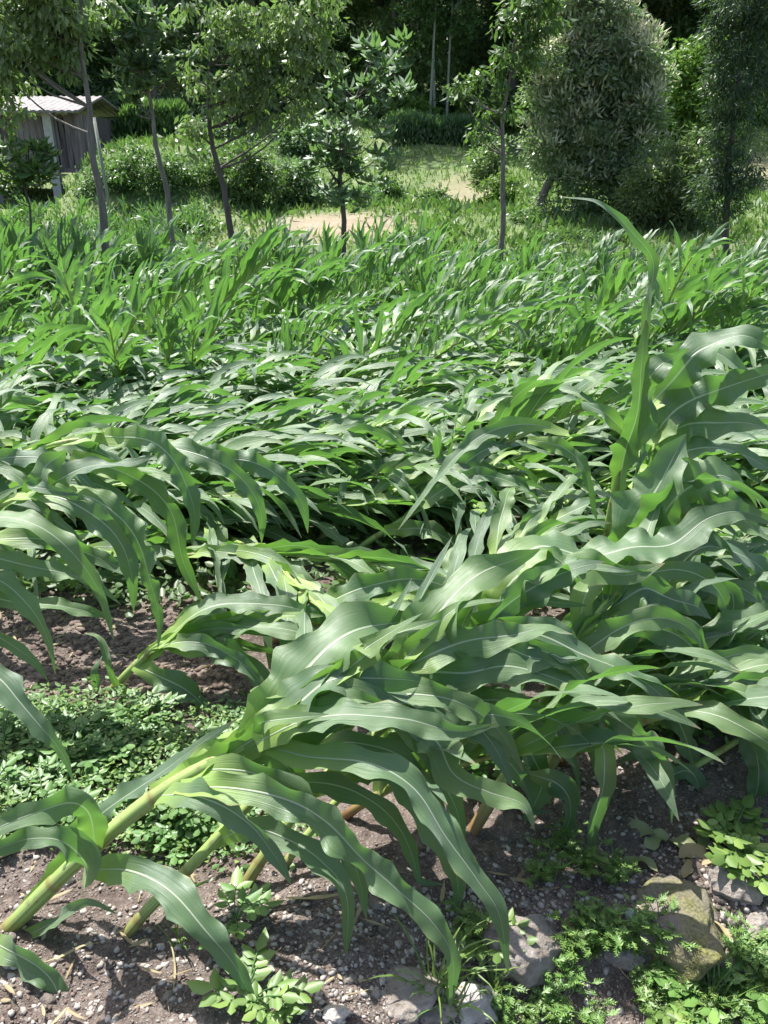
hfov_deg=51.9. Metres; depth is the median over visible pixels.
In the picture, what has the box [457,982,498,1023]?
boulder
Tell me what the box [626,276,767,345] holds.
corn plant
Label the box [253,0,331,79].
forest tree
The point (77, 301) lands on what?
corn plant
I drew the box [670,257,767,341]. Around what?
corn plant
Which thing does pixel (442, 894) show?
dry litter
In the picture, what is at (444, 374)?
corn plant
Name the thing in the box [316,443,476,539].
corn plant
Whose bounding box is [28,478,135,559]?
corn plant
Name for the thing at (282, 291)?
corn plant
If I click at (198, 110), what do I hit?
bush
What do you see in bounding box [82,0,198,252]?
leaning trunk tree
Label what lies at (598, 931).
ferny weed
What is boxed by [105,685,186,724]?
leafy weed
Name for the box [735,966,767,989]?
ferny weed
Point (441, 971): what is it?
grass tuft
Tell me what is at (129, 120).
hedge
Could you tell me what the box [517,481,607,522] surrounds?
corn plant
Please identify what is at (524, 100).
bush
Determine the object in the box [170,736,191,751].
leafy weed
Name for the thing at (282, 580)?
corn plant
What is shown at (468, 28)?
forest tree
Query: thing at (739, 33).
forest tree
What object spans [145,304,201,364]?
corn plant
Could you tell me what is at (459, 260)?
corn plant
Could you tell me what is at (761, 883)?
leafy weed
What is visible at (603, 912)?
ferny weed
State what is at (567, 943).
ferny weed
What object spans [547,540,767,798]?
corn plant
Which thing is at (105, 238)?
corn plant
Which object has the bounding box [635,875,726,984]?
boulder
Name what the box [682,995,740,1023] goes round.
ferny weed
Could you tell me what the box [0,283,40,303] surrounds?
corn plant
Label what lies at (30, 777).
leafy weed
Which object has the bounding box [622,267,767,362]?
corn plant
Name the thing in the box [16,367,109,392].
corn plant
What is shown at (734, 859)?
leafy weed
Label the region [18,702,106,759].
leafy weed
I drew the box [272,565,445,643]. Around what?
corn plant
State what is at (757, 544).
corn plant
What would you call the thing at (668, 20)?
forest tree
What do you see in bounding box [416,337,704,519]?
corn plant
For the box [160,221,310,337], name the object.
corn plant
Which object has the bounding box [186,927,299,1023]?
leafy weed
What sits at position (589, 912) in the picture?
ferny weed
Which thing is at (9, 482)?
corn plant
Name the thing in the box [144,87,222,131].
bush
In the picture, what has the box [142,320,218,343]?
corn plant
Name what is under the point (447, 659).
corn plant
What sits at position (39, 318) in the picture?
corn plant
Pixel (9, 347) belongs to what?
corn plant
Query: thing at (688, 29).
forest tree
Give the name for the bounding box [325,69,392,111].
bush
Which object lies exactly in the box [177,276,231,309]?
corn plant
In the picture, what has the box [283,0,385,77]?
forest tree
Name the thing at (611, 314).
corn plant
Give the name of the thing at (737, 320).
corn plant
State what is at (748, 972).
ferny weed
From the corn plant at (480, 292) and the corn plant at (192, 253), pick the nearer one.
the corn plant at (480, 292)
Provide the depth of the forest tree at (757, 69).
31.49 m
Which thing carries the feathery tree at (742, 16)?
on the ground at (366, 828)
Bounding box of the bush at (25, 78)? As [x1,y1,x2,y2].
[0,69,45,96]
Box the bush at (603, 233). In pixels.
[590,229,628,242]
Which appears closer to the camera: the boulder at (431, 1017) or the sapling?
the boulder at (431, 1017)
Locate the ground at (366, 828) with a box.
[0,0,767,1023]
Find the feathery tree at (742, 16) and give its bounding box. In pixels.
[679,0,767,261]
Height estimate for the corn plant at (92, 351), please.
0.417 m
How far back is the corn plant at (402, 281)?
7.62 m
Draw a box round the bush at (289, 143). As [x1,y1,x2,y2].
[252,107,365,158]
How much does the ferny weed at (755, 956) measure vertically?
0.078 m
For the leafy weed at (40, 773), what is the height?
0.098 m
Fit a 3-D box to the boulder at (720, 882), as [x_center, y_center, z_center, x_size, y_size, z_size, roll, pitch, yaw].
[0.786,0.854,1.785,0.114,0.095,0.086,0,24,0]
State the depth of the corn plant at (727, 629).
2.05 m
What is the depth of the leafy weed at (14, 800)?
1.96 m
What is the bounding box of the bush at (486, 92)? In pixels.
[436,76,515,117]
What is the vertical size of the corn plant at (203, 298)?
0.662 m
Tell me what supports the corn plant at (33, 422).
on the ground at (366, 828)
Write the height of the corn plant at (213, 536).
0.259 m
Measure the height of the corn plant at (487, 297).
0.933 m
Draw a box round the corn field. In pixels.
[0,187,767,598]
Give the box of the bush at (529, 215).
[506,205,548,224]
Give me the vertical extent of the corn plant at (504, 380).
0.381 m
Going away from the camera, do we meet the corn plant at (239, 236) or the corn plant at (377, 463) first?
the corn plant at (377, 463)
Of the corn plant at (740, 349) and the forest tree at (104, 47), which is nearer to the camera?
the corn plant at (740, 349)
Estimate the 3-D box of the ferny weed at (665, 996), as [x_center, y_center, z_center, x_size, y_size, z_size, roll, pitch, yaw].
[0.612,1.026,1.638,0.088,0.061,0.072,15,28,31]
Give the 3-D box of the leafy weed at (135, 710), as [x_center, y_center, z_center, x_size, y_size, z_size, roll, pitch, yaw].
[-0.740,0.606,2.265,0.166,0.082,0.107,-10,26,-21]
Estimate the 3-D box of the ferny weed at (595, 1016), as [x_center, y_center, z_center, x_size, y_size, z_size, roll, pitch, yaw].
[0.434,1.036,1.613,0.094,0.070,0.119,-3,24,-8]
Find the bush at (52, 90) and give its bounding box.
[10,77,80,96]
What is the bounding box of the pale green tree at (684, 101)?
[643,24,751,179]
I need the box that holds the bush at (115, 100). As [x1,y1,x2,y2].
[91,78,151,121]
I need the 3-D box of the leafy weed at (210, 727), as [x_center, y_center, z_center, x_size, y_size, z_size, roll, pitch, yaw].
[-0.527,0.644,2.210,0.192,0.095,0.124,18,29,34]
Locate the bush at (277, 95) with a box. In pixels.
[237,87,292,113]
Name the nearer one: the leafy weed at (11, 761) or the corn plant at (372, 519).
the leafy weed at (11, 761)
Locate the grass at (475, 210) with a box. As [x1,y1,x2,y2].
[0,80,767,283]
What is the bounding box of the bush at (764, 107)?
[743,91,767,126]
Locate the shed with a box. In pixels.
[0,96,118,202]
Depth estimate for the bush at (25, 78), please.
31.65 m
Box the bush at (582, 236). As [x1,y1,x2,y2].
[526,225,594,245]
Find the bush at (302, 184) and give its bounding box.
[263,154,326,208]
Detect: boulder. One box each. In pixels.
[381,964,440,1023]
[419,1002,456,1023]
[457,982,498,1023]
[476,913,561,989]
[604,947,644,971]
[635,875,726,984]
[706,939,754,982]
[708,864,762,904]
[742,909,767,941]
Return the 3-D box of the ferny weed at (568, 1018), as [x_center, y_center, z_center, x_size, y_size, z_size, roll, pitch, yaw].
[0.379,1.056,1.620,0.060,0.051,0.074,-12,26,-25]
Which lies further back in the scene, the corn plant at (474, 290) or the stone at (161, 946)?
the corn plant at (474, 290)
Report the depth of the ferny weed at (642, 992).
1.64 m
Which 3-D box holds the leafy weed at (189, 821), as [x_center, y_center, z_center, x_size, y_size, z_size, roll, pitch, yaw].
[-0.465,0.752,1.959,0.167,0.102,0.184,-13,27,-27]
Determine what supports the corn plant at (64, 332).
on the ground at (366, 828)
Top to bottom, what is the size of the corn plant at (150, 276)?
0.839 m
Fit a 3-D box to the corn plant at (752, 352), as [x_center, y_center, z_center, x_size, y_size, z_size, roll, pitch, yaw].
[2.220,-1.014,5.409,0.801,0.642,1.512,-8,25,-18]
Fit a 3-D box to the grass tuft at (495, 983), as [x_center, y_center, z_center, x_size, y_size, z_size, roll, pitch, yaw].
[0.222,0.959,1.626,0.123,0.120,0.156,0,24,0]
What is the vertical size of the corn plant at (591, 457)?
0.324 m
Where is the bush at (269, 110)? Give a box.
[203,87,274,126]
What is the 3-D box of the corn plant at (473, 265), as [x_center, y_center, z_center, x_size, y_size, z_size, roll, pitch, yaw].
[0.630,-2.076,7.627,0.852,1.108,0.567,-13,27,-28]
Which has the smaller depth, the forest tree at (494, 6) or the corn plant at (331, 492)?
the corn plant at (331, 492)
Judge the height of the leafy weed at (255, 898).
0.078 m
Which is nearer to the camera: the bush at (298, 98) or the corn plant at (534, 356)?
the corn plant at (534, 356)
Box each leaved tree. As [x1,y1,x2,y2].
[157,0,355,250]
[290,24,416,257]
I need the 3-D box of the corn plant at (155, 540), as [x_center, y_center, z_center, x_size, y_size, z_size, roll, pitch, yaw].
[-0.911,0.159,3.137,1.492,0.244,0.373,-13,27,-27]
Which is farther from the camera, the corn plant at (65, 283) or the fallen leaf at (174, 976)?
the corn plant at (65, 283)
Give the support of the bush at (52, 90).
on the ground at (366, 828)
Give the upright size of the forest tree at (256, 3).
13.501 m
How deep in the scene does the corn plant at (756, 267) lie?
6.24 m
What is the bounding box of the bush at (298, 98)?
[267,74,349,117]
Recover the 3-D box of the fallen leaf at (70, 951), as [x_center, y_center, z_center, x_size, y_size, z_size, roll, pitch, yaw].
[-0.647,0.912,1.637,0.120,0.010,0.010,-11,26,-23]
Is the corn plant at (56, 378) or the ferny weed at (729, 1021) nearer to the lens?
the ferny weed at (729, 1021)
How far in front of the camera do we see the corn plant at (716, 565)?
2.29 m
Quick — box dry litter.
[0,542,685,1023]
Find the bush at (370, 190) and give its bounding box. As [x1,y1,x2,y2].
[320,182,387,203]
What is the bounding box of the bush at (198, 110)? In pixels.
[188,97,243,131]
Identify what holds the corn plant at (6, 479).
on the ground at (366, 828)
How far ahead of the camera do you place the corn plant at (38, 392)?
4.42 m
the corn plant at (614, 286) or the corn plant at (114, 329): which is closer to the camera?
the corn plant at (114, 329)
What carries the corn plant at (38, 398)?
on the ground at (366, 828)
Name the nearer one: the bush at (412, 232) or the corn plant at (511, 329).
the corn plant at (511, 329)
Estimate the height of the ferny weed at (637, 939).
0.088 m
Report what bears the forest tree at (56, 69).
on the ground at (366, 828)
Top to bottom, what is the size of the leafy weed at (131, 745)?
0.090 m
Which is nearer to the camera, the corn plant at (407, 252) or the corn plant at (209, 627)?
the corn plant at (209, 627)
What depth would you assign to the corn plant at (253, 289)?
6.35 m
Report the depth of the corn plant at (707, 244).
5.76 m
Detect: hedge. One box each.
[110,95,188,141]
[384,107,500,149]
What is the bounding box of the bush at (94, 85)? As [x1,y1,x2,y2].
[43,64,110,96]
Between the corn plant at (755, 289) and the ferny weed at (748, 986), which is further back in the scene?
the corn plant at (755, 289)
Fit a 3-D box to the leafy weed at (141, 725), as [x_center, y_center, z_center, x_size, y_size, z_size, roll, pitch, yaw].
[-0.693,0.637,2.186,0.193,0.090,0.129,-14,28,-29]
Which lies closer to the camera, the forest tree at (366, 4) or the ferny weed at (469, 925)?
the ferny weed at (469, 925)
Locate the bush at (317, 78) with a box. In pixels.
[294,66,367,112]
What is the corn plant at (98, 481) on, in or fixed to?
on the ground at (366, 828)
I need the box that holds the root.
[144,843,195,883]
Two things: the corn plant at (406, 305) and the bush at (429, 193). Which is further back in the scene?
the bush at (429, 193)
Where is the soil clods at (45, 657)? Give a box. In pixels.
[0,542,767,718]
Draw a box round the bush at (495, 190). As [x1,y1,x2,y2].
[467,167,522,207]
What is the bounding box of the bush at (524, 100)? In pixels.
[508,88,544,118]
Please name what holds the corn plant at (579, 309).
on the ground at (366, 828)
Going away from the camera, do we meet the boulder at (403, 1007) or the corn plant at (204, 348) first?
the boulder at (403, 1007)
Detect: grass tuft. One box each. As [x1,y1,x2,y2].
[156,923,186,949]
[361,888,517,1023]
[387,931,498,1023]
[464,933,516,1002]
[534,853,579,882]
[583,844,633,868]
[672,964,761,1010]
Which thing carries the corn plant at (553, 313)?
on the ground at (366, 828)
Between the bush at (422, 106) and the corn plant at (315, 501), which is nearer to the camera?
the corn plant at (315, 501)
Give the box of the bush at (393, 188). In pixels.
[372,170,410,200]
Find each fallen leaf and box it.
[45,943,93,961]
[169,942,175,991]
[284,893,338,898]
[623,856,657,870]
[628,819,654,836]
[644,828,669,850]
[669,834,695,847]
[679,843,710,864]
[681,859,692,877]
[695,830,709,848]
[714,920,735,940]
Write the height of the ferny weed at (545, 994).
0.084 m
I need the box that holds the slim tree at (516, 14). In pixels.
[439,0,577,262]
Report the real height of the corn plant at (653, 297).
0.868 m
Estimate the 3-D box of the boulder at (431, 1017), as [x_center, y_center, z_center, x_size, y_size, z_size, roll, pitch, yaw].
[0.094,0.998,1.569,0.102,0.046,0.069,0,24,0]
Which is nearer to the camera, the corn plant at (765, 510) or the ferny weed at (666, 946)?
the ferny weed at (666, 946)
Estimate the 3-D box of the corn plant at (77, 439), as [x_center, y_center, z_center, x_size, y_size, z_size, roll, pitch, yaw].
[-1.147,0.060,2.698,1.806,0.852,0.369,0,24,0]
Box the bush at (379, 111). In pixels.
[356,71,428,119]
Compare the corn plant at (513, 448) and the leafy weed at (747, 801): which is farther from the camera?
the corn plant at (513, 448)
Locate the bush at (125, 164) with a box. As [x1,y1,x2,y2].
[90,138,207,198]
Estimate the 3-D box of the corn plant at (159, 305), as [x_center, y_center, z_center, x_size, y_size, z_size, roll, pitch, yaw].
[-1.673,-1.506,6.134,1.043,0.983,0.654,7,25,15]
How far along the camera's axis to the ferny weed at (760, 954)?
1.68 m
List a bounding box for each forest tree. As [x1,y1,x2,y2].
[22,4,115,87]
[50,0,172,94]
[72,0,229,98]
[156,0,258,97]
[160,0,304,100]
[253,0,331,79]
[254,0,258,23]
[258,0,376,92]
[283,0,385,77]
[291,0,391,46]
[337,0,470,114]
[363,0,383,7]
[389,0,462,113]
[407,0,439,95]
[408,0,479,113]
[423,0,485,113]
[428,0,554,90]
[462,0,517,93]
[484,0,553,54]
[555,0,693,67]
[628,0,695,64]
[640,0,683,64]
[657,0,765,84]
[659,0,730,33]
[669,0,758,73]
[701,0,767,66]
[730,10,767,102]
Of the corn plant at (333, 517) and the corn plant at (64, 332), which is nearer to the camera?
the corn plant at (333, 517)
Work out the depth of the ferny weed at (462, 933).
1.67 m
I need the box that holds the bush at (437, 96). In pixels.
[419,85,466,114]
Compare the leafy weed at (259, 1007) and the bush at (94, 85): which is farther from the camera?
the bush at (94, 85)
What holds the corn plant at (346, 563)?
on the ground at (366, 828)
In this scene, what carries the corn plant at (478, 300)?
on the ground at (366, 828)
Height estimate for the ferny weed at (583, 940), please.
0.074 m
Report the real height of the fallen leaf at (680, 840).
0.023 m
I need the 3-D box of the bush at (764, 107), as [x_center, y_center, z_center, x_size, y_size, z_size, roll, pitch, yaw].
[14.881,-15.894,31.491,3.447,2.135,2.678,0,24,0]
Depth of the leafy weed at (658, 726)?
2.21 m
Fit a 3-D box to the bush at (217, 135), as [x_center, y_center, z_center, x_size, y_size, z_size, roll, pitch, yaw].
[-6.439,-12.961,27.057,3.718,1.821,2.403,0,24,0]
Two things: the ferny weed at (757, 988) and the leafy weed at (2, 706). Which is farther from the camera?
the leafy weed at (2, 706)
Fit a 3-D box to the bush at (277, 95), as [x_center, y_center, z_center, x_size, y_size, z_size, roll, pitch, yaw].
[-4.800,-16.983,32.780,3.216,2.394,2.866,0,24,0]
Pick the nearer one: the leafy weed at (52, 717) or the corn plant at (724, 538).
the leafy weed at (52, 717)
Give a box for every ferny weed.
[440,896,490,938]
[443,907,476,948]
[490,978,537,1023]
[509,993,545,1023]
[512,986,546,1015]
[523,835,571,889]
[531,970,592,1023]
[534,979,572,1019]
[537,987,570,1023]
[543,816,591,858]
[543,908,596,962]
[551,835,612,878]
[552,939,603,990]
[552,1009,577,1023]
[562,885,604,925]
[562,915,606,946]
[570,913,625,959]
[572,985,619,1023]
[577,902,620,936]
[586,921,615,953]
[588,900,634,937]
[589,895,637,954]
[598,900,626,926]
[599,838,640,886]
[609,902,667,958]
[622,891,684,944]
[628,970,667,1010]
[632,891,701,951]
[632,959,669,989]
[643,951,701,995]
[647,930,670,950]
[657,989,704,1010]
[662,974,698,1002]
[664,987,699,1012]
[666,967,730,1001]
[676,979,725,1023]
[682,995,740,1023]
[705,1016,734,1023]
[718,907,767,967]
[719,963,767,998]
[719,981,749,1007]
[719,983,767,1023]
[727,909,767,967]
[729,986,757,1007]
[734,934,767,973]
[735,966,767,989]
[737,954,767,995]
[742,981,767,1000]
[744,1007,767,1023]
[745,939,767,965]
[750,966,767,985]
[753,974,767,986]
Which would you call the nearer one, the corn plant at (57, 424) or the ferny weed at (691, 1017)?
the ferny weed at (691, 1017)
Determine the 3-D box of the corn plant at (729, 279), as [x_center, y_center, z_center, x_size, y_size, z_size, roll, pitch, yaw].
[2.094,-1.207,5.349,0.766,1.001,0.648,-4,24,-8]
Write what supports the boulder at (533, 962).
on the ground at (366, 828)
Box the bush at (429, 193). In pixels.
[416,182,453,201]
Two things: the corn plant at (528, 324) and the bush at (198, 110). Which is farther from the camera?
the bush at (198, 110)
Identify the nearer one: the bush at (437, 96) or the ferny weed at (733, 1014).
the ferny weed at (733, 1014)
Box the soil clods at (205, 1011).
[0,843,766,1023]
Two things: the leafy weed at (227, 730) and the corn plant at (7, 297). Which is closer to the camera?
the leafy weed at (227, 730)
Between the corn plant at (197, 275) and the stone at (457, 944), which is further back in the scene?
the corn plant at (197, 275)
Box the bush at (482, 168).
[461,127,516,186]
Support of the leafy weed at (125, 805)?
on the ground at (366, 828)
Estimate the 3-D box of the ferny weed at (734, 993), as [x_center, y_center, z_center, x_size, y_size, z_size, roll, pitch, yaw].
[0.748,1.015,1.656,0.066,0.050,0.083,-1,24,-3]
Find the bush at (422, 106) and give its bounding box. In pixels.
[383,91,444,119]
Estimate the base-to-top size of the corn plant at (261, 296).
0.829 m
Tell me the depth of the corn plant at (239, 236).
6.97 m
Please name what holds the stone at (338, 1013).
on the ground at (366, 828)
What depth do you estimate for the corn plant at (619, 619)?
1.94 m
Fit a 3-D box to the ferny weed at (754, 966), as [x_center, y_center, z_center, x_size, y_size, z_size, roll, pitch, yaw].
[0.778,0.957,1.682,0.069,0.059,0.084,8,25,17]
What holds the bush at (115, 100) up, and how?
on the ground at (366, 828)
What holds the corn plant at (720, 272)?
on the ground at (366, 828)
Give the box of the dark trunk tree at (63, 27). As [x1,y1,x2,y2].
[0,0,134,251]
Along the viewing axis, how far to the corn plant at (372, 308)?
7.05 m
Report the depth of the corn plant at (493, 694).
1.85 m
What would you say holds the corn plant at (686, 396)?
on the ground at (366, 828)
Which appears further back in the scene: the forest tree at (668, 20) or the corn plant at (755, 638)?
the forest tree at (668, 20)
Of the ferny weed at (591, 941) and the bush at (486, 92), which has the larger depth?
the bush at (486, 92)
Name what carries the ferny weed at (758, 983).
on the ground at (366, 828)
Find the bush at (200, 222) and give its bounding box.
[165,201,223,234]
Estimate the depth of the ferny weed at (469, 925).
1.70 m
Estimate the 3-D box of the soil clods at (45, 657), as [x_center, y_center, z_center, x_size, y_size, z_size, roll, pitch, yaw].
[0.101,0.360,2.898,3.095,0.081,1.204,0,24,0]
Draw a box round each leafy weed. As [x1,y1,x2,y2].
[0,704,15,729]
[0,708,49,761]
[0,756,35,796]
[0,766,38,800]
[0,767,76,827]
[0,779,29,811]
[2,714,21,734]
[13,754,76,796]
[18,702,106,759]
[34,711,100,770]
[38,784,101,826]
[40,728,126,771]
[41,699,112,749]
[43,756,109,792]
[81,712,136,763]
[91,734,142,773]
[100,716,161,757]
[104,698,152,737]
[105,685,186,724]
[115,801,142,826]
[118,783,202,841]
[127,687,156,721]
[128,691,175,736]
[131,803,198,843]
[131,813,212,866]
[134,752,177,815]
[158,804,217,844]
[160,723,218,741]
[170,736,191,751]
[176,814,248,836]
[178,721,238,747]
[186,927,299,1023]
[196,805,261,833]
[198,866,284,949]
[232,968,324,1023]
[460,907,537,963]
[633,967,693,1023]
[643,722,672,732]
[653,958,757,1023]
[692,799,742,840]
[696,793,764,850]
[697,805,767,876]
[699,801,767,834]
[704,823,767,894]
[734,940,767,1013]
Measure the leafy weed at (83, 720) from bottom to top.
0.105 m
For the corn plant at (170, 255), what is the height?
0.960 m
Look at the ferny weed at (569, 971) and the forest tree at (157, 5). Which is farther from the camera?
the forest tree at (157, 5)
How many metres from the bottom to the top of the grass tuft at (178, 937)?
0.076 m
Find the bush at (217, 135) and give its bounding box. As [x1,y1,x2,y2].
[186,104,251,146]
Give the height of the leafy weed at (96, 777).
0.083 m
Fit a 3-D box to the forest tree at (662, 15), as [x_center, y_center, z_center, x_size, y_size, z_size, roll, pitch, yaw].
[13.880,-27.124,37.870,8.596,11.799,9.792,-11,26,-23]
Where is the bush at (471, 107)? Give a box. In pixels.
[439,88,534,132]
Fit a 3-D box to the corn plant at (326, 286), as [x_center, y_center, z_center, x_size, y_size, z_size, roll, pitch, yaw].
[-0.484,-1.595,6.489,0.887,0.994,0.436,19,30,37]
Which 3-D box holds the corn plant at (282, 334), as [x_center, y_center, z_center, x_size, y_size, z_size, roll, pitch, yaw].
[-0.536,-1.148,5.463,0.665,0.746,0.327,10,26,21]
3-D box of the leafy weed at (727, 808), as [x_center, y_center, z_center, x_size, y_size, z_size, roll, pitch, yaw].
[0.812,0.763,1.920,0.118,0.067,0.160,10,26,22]
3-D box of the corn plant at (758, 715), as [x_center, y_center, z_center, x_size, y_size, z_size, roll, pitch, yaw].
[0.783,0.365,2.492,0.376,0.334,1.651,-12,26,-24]
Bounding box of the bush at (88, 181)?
[66,161,134,196]
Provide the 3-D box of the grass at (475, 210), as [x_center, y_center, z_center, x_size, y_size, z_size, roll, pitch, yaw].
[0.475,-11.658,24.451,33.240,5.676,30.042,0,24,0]
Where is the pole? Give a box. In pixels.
[93,117,114,229]
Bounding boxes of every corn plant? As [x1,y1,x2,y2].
[0,224,41,285]
[0,258,56,288]
[0,279,93,336]
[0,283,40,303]
[0,323,75,367]
[0,324,115,389]
[0,330,54,349]
[0,342,77,363]
[0,354,44,394]
[0,361,49,415]
[0,381,54,423]
[0,390,52,412]
[0,391,93,426]
[0,420,308,599]
[0,436,30,447]
[0,449,163,680]
[0,474,94,539]
[0,601,508,1012]
[0,663,72,780]
[1,305,107,335]
[2,307,84,346]
[2,385,96,436]
[3,438,214,480]
[7,248,109,341]
[7,415,170,543]
[7,452,66,493]
[9,410,65,429]
[13,311,85,333]
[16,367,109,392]
[16,410,227,572]
[17,504,297,583]
[21,422,60,439]
[23,347,156,371]
[24,502,312,587]
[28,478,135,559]
[31,283,134,353]
[37,235,106,331]
[46,232,140,304]
[50,285,103,320]
[53,353,165,382]
[55,295,169,388]
[73,217,117,302]
[77,259,180,374]
[78,489,342,540]
[85,590,325,710]
[86,257,141,329]
[95,483,395,565]
[109,283,158,307]
[111,244,200,299]
[114,260,172,317]
[117,256,212,333]
[120,238,239,344]
[120,537,623,955]
[139,496,164,538]
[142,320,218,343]
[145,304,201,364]
[146,304,233,376]
[149,227,250,317]
[156,538,446,593]
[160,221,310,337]
[160,235,205,302]
[166,285,251,321]
[172,274,257,359]
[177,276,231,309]
[180,507,239,591]
[193,465,221,481]
[199,257,306,316]
[206,281,297,322]
[210,472,424,567]
[215,533,358,671]
[216,314,295,339]
[219,362,302,386]
[226,487,520,560]
[233,268,268,321]
[235,252,360,338]
[236,375,279,399]
[241,500,767,908]
[244,413,412,480]
[255,293,363,362]
[260,275,344,316]
[269,296,343,351]
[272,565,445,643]
[276,261,366,338]
[277,671,580,894]
[283,290,373,374]
[285,392,488,471]
[288,449,466,535]
[288,459,484,519]
[289,296,369,384]
[296,421,390,448]
[296,439,489,502]
[306,231,403,314]
[311,291,386,341]
[315,283,466,386]
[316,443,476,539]
[333,228,433,328]
[335,450,512,534]
[337,291,434,338]
[339,303,394,337]
[341,665,722,819]
[345,326,414,348]
[346,297,444,382]
[351,314,392,348]
[356,440,553,554]
[357,351,500,410]
[365,249,471,315]
[370,202,427,313]
[370,289,438,354]
[374,295,435,340]
[382,420,456,450]
[390,239,471,357]
[393,303,546,396]
[398,196,689,536]
[407,287,464,318]
[410,277,501,349]
[413,238,499,290]
[415,238,477,338]
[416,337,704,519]
[416,374,527,436]
[425,256,559,396]
[427,442,530,462]
[430,290,591,396]
[434,352,636,447]
[437,282,511,314]
[438,284,488,316]
[438,295,517,338]
[442,472,609,576]
[442,502,610,612]
[453,327,532,391]
[461,644,767,770]
[468,505,730,846]
[474,267,543,330]
[477,281,543,365]
[480,469,767,515]
[485,294,551,377]
[500,278,563,308]
[504,396,726,488]
[509,276,578,369]
[513,273,601,367]
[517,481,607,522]
[522,320,575,373]
[525,254,586,314]
[533,314,601,359]
[536,297,664,371]
[538,303,622,333]
[546,256,662,365]
[546,301,595,333]
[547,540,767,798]
[558,647,767,820]
[559,301,655,354]
[560,580,767,772]
[561,434,767,625]
[568,546,767,627]
[569,336,629,362]
[577,537,766,552]
[578,508,767,535]
[583,577,767,688]
[589,444,612,467]
[595,320,707,362]
[602,325,767,526]
[604,368,764,406]
[605,600,767,725]
[611,274,686,334]
[613,261,689,320]
[619,220,740,333]
[619,737,767,792]
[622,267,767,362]
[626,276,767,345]
[628,256,766,334]
[642,276,706,317]
[648,258,764,346]
[649,327,767,366]
[656,301,767,349]
[660,256,767,330]
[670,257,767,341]
[680,314,767,333]
[693,295,749,328]
[699,561,767,643]
[708,329,767,368]
[710,531,767,615]
[711,534,767,615]
[724,292,767,325]
[737,348,755,366]
[753,348,767,399]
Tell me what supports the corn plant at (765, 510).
on the ground at (366, 828)
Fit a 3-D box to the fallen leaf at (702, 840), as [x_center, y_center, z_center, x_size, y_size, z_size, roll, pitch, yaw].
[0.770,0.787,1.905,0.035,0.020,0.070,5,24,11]
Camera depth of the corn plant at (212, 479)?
3.58 m
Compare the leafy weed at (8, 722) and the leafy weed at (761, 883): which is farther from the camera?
the leafy weed at (8, 722)
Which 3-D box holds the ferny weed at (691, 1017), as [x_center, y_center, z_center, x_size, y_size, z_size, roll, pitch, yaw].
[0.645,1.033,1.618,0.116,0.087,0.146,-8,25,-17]
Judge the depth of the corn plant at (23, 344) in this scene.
4.95 m
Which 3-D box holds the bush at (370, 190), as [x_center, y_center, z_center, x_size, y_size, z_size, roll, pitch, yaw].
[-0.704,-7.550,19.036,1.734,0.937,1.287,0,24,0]
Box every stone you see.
[62,875,74,887]
[156,943,164,950]
[174,944,181,950]
[322,1004,351,1023]
[326,885,335,891]
[429,929,466,952]
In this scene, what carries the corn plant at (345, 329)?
on the ground at (366, 828)
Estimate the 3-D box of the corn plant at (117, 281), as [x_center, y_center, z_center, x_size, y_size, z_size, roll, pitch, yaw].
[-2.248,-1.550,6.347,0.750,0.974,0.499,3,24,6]
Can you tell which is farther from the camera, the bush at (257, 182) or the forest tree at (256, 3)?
the forest tree at (256, 3)
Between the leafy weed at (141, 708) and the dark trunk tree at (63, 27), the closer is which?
the leafy weed at (141, 708)
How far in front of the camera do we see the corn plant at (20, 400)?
3.51 m
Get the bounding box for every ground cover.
[0,676,317,872]
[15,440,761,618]
[462,630,767,803]
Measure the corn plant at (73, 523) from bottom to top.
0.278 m
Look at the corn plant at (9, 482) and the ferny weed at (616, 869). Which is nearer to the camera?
the ferny weed at (616, 869)
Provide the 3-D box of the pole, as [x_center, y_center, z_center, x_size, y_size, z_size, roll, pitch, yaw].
[-5.546,-6.612,15.664,0.163,2.198,0.066,0,24,0]
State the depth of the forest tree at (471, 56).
35.01 m
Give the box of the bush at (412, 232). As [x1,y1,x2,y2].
[383,222,451,246]
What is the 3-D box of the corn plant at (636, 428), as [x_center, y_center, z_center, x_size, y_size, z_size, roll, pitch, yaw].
[0.510,-0.292,2.437,0.919,1.276,0.267,-6,25,-14]
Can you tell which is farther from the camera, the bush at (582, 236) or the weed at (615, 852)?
the bush at (582, 236)
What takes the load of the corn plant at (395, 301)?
on the ground at (366, 828)
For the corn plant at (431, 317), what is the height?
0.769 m
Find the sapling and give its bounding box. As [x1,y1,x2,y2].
[0,129,67,259]
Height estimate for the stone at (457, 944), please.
0.052 m
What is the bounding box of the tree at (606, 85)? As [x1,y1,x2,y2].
[512,0,682,215]
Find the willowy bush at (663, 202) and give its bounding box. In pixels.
[602,122,714,232]
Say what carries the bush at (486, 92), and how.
on the ground at (366, 828)
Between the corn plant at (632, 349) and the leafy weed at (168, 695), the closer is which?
the leafy weed at (168, 695)
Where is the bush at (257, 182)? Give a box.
[194,131,292,209]
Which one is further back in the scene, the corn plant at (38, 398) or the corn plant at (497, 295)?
the corn plant at (497, 295)
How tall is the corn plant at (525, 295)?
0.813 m
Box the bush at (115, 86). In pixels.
[98,79,181,99]

